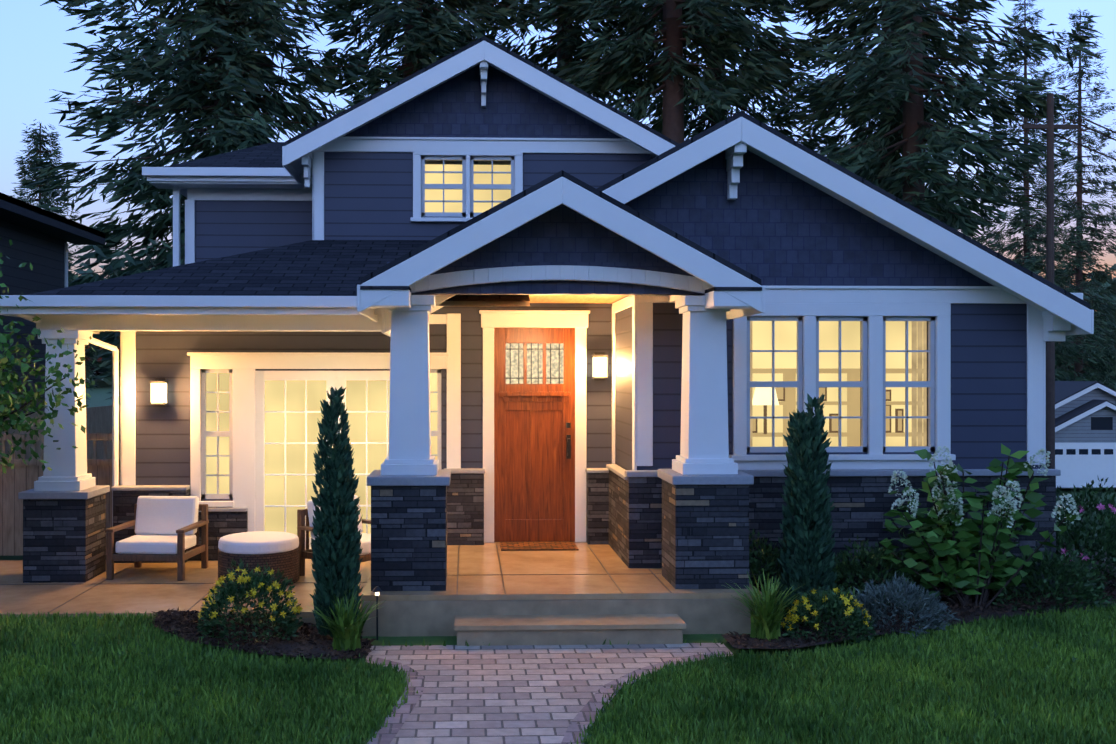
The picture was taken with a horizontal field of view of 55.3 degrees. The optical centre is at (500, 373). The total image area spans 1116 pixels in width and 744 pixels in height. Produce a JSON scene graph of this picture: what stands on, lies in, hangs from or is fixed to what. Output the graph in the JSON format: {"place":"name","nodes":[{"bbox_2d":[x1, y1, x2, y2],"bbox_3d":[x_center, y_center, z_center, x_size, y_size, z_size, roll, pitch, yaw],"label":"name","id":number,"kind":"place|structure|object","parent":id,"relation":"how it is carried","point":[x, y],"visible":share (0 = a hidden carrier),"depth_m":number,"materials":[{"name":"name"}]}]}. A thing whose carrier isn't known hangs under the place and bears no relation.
{"place":"outdoors","nodes":[
{"label":"outdoors","id":0,"kind":"place"},
{"bbox_2d":[0,595,1115,743],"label":"lawn grass","id":1,"kind":"structure","parent":0,"point":[743,668],"depth_m":7.48,"materials":[{"name":"green plant"}]},
{"bbox_2d":[0,610,1115,743],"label":"grass blades","id":2,"kind":"object","parent":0,"point":[452,640],"depth_m":8.41,"materials":[{"name":"plant"}]},
{"bbox_2d":[372,586,381,639],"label":"path light stakes","id":3,"kind":"object","parent":2,"relation":"on","point":[376,589],"visible":1,"depth_m":9.07,"materials":[{"name":"black metal"}]},
{"bbox_2d":[281,598,753,645],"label":"concrete steps","id":4,"kind":"structure","parent":2,"relation":"on","point":[437,618],"depth_m":9.22,"materials":[{"name":"grey concrete"}]},
{"bbox_2d":[0,541,761,630],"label":"porch floor","id":5,"kind":"structure","parent":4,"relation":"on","point":[479,576],"depth_m":9.87,"materials":[{"name":"beige tile"}]},
{"bbox_2d":[105,504,208,580],"bbox_3d":[-3.580,1.753,11.138,0.826,0.688,0.752,0,0,4],"label":"armchair frame","id":6,"kind":"object","parent":5,"relation":"on","point":[179,558],"visible":0.62,"depth_m":10.80,"materials":[{"name":"brown wood"}]},
{"bbox_2d":[115,496,198,553],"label":"armchair cushions","id":7,"kind":"object","parent":6,"relation":"on","point":[160,521],"visible":0.98,"depth_m":11.29,"materials":[{"name":"fabric"}]},
{"bbox_2d":[218,546,298,587],"bbox_3d":[-2.424,1.917,10.678,0.800,0.320,0.800,0,0,-2],"label":"wicker ottoman","id":8,"kind":"object","parent":5,"relation":"on","point":[287,562],"visible":0.54,"depth_m":10.38,"materials":[{"name":"brown wicker"}]},
{"bbox_2d":[218,531,298,554],"bbox_3d":[-2.424,1.697,10.678,0.795,0.120,0.795,0,0,-2],"label":"ottoman cushion","id":9,"kind":"object","parent":8,"relation":"on","point":[258,543],"visible":1,"depth_m":10.42,"materials":[{"name":"fabric"}]},
{"bbox_2d":[297,508,370,575],"bbox_3d":[-1.566,1.753,11.105,0.752,0.688,0.826,0,0,38],"label":"armchair frame","id":10,"kind":"object","parent":5,"relation":"on","point":[302,528],"visible":0.23,"depth_m":11.00,"materials":[{"name":"brown wood"}]},
{"bbox_2d":[307,495,370,554],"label":"armchair back cushions","id":11,"kind":"object","parent":10,"relation":"on","point":[365,539],"visible":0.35,"depth_m":10.99,"materials":[{"name":"fabric"}]},
{"bbox_2d":[0,545,671,612],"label":"floor joints","id":12,"kind":"object","parent":5,"relation":"on","point":[501,574],"visible":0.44,"depth_m":10.32,"materials":[{"name":"brown"}]},
{"bbox_2d":[500,542,578,550],"bbox_3d":[0.422,1.909,11.762,0.840,0.015,0.520,0,0,-2],"label":"door mat","id":13,"kind":"object","parent":5,"relation":"on","point":[538,546],"depth_m":11.69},
{"bbox_2d":[2,354,1065,610],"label":"shrub stems","id":14,"kind":"object","parent":2,"relation":"on","point":[962,598],"visible":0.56,"depth_m":9.95,"materials":[{"name":"green plant"}]},
{"bbox_2d":[23,470,1055,596],"bbox_3d":[0.537,1.632,10.999,10.600,1.290,3.601,0,0,-10],"label":"stone veneer","id":15,"kind":"object","parent":2,"relation":"on","point":[689,536],"visible":0.4,"depth_m":10.53,"materials":[{"name":"grey stone"}]},
{"bbox_2d":[18,464,1060,511],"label":"stone caps","id":16,"kind":"object","parent":15,"relation":"on","point":[442,477],"visible":0.85,"depth_m":10.50,"materials":[{"name":"grey stone"}]},
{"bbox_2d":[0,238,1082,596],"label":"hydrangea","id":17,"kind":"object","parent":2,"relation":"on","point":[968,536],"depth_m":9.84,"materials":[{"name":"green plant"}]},
{"bbox_2d":[366,643,732,743],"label":"walkway pavers","id":18,"kind":"object","parent":2,"relation":"on","point":[520,694],"visible":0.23,"depth_m":7.79,"materials":[{"name":"grey brick"}]},
{"bbox_2d":[367,651,731,743],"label":"walkway border","id":19,"kind":"object","parent":18,"relation":"on","point":[387,734],"visible":0.78,"depth_m":7.30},
{"bbox_2d":[150,570,1115,659],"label":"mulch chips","id":20,"kind":"object","parent":2,"relation":"on","point":[161,621],"visible":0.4,"depth_m":8.92,"materials":[{"name":"brown wood"}]},
{"bbox_2d":[154,543,1115,658],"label":"mulch beds","id":21,"kind":"object","parent":2,"relation":"on","point":[307,650],"visible":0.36,"depth_m":8.98,"materials":[{"name":"brown soil"}]},
{"bbox_2d":[198,567,871,629],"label":"yellow flowers","id":22,"kind":"object","parent":21,"relation":"on","point":[242,579],"visible":0.92,"depth_m":8.74,"materials":[{"name":"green plant"}]},
{"bbox_2d":[310,386,837,637],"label":"evergreen shrubs","id":23,"kind":"object","parent":21,"relation":"on","point":[809,556],"visible":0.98,"depth_m":8.98,"materials":[{"name":"green plant"}]},
{"bbox_2d":[303,569,869,650],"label":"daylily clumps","id":24,"kind":"object","parent":21,"relation":"on","point":[766,619],"visible":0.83,"depth_m":8.80,"materials":[{"name":"green plant"}]},
{"bbox_2d":[752,369,911,446],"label":"interior shelves","id":25,"kind":"object","parent":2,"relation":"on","point":[851,434],"visible":0.4,"depth_m":11.08,"materials":[{"name":"beige wood"}]},
{"bbox_2d":[752,387,778,404],"bbox_3d":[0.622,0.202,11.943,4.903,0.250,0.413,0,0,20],"label":"shade","id":26,"kind":"object","parent":25,"relation":"on","point":[762,396],"depth_m":11.00,"materials":[{"name":"white fabric"}]},
{"bbox_2d":[752,387,903,433],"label":"picture frames","id":27,"kind":"structure","parent":25,"relation":"on","point":[830,421],"depth_m":11.08,"materials":[{"name":"brown wood"}]},
{"bbox_2d":[846,572,962,637],"bbox_3d":[3.498,2.004,9.368,0.852,0.533,0.857,0,0,-44],"label":"lavender mound","id":28,"kind":"object","parent":2,"relation":"on","point":[915,596],"visible":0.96,"depth_m":9.26,"materials":[{"name":"green plant"}]},
{"bbox_2d":[0,375,1115,559],"bbox_3d":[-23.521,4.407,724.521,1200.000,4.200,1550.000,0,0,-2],"label":"ground","id":29,"kind":"structure","parent":0,"point":[98,394],"depth_m":79.42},
{"bbox_2d":[0,220,66,412],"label":"neighbour house","id":30,"kind":"structure","parent":29,"relation":"on","point":[44,254],"depth_m":21.06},
{"bbox_2d":[0,192,104,244],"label":"neighbour roof","id":31,"kind":"structure","parent":30,"relation":"on","point":[18,212],"depth_m":20.68,"materials":[{"name":"black"}]},
{"bbox_2d":[0,405,119,555],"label":"wooden fence","id":32,"kind":"object","parent":29,"relation":"on","point":[21,476],"visible":0.33,"depth_m":12.72,"materials":[{"name":"brown wood"}]},
{"bbox_2d":[11,0,1115,407],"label":"fir","id":33,"kind":"object","parent":29,"relation":"on","point":[449,24],"depth_m":33.04,"materials":[{"name":"green plant"}]},
{"bbox_2d":[136,152,1041,558],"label":"siding wall","id":34,"kind":"structure","parent":29,"relation":"on","point":[368,194],"depth_m":12.02,"materials":[{"name":"wood"}]},
{"bbox_2d":[149,352,608,405],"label":"lamp bodies","id":35,"kind":"object","parent":34,"relation":"attached to","point":[164,380],"visible":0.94,"depth_m":11.95,"materials":[{"name":"black metal"}]},
{"bbox_2d":[151,357,606,402],"bbox_3d":[-1.346,0.072,11.979,5.110,0.510,0.110,0,0,-2],"label":"lamp shade","id":36,"kind":"object","parent":35,"relation":"in","point":[600,371],"visible":0.82,"depth_m":11.94,"materials":[{"name":"white glass"}]},
{"bbox_2d":[0,41,1093,554],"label":"trim","id":37,"kind":"structure","parent":34,"relation":"attached to","point":[404,319],"depth_m":10.59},
{"bbox_2d":[494,328,574,541],"bbox_3d":[0.392,0.692,12.081,0.920,2.430,0.120,0,0,-2],"label":"entry door","id":38,"kind":"structure","parent":37,"relation":"attached to","point":[534,483],"depth_m":12.08,"materials":[{"name":"brown wood"}]},
{"bbox_2d":[506,343,563,383],"bbox_3d":[0.391,-0.113,12.084,0.660,0.460,0.005,0,0,-2],"label":"door glass","id":39,"kind":"object","parent":38,"relation":"in","point":[554,363],"visible":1,"depth_m":12.08,"materials":[{"name":"clear glass"}]},
{"bbox_2d":[506,343,570,458],"bbox_3d":[0.434,0.312,12.052,0.743,1.310,0.098,0,0,-2],"label":"door hardware","id":40,"kind":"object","parent":38,"relation":"attached to","point":[568,445],"depth_m":12.07,"materials":[{"name":"black metal"}]},
{"bbox_2d":[206,164,911,536],"bbox_3d":[0.532,-0.453,12.681,9.000,4.620,2.810,0,0,-2],"label":"window glass","id":41,"kind":"object","parent":37,"relation":"attached to","point":[378,392],"visible":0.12,"depth_m":12.06,"materials":[{"name":"clear glass"}]},
{"bbox_2d":[28,36,1089,308],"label":"roof","id":42,"kind":"structure","parent":37,"relation":"on","point":[326,268],"depth_m":11.30,"materials":[{"name":"grey"}]},
{"bbox_2d":[529,295,627,302],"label":"portico ceiling","id":43,"kind":"structure","parent":42,"relation":"on","point":[573,298],"depth_m":11.36,"materials":[{"name":"brown wood"}]},
{"bbox_2d":[149,63,1071,324],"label":"soffit","id":44,"kind":"structure","parent":42,"relation":"attached to","point":[297,166],"depth_m":13.23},
{"bbox_2d":[343,64,992,294],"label":"gable shingles","id":45,"kind":"object","parent":37,"relation":"on","point":[772,225],"visible":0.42,"depth_m":10.60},
{"bbox_2d":[201,156,934,498],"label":"window sashes","id":46,"kind":"object","parent":34,"relation":"attached to","point":[773,384],"depth_m":10.66,"materials":[{"name":"grey"}]},
{"bbox_2d":[750,321,926,446],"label":"curtains","id":47,"kind":"object","parent":34,"relation":"attached to","point":[919,373],"visible":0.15,"depth_m":10.86,"materials":[{"name":"beige fabric"}]},
{"bbox_2d":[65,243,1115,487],"bbox_3d":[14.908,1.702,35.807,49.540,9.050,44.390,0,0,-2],"label":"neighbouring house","id":48,"kind":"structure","parent":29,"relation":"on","point":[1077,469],"depth_m":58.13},
{"bbox_2d":[68,258,1115,390],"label":"tree line","id":49,"kind":"object","parent":29,"relation":"on","point":[106,382],"visible":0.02,"depth_m":172.51,"materials":[{"name":"green plant"}]},
{"bbox_2d":[195,477,1115,646],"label":"shrub mounds","id":50,"kind":"object","parent":29,"relation":"on","point":[1054,568],"visible":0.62,"depth_m":9.99,"materials":[{"name":"green plant"}]},
{"bbox_2d":[1061,503,1115,563],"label":"pink flowers","id":51,"kind":"object","parent":50,"relation":"on","point":[1100,507],"visible":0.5,"depth_m":10.69,"materials":[{"name":"plant"}]},
{"bbox_2d":[1015,93,1115,468],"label":"utility pole","id":52,"kind":"object","parent":29,"relation":"on","point":[1050,126],"visible":0.85,"depth_m":30.36,"materials":[{"name":"brown wood"}]},
{"bbox_2d":[0,0,1115,376],"label":"sky","id":53,"kind":"structure","parent":0,"point":[34,60],"materials":[{"name":"blue"}]},
{"bbox_2d":[1042,388,1115,487],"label":"neighbour garage","id":54,"kind":"structure","parent":0,"point":[1080,431],"depth_m":58.22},
{"bbox_2d":[1055,417,1112,454],"bbox_3d":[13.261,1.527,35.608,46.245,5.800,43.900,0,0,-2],"label":"windows","id":55,"kind":"structure","parent":54,"relation":"in","point":[1101,423],"depth_m":58.17,"materials":[{"name":"black glass"}]},
{"bbox_2d":[1055,381,1115,426],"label":"neighbour roof","id":56,"kind":"structure","parent":54,"relation":"attached to","point":[1064,390],"depth_m":58.77,"materials":[{"name":"grey"}]}
]}

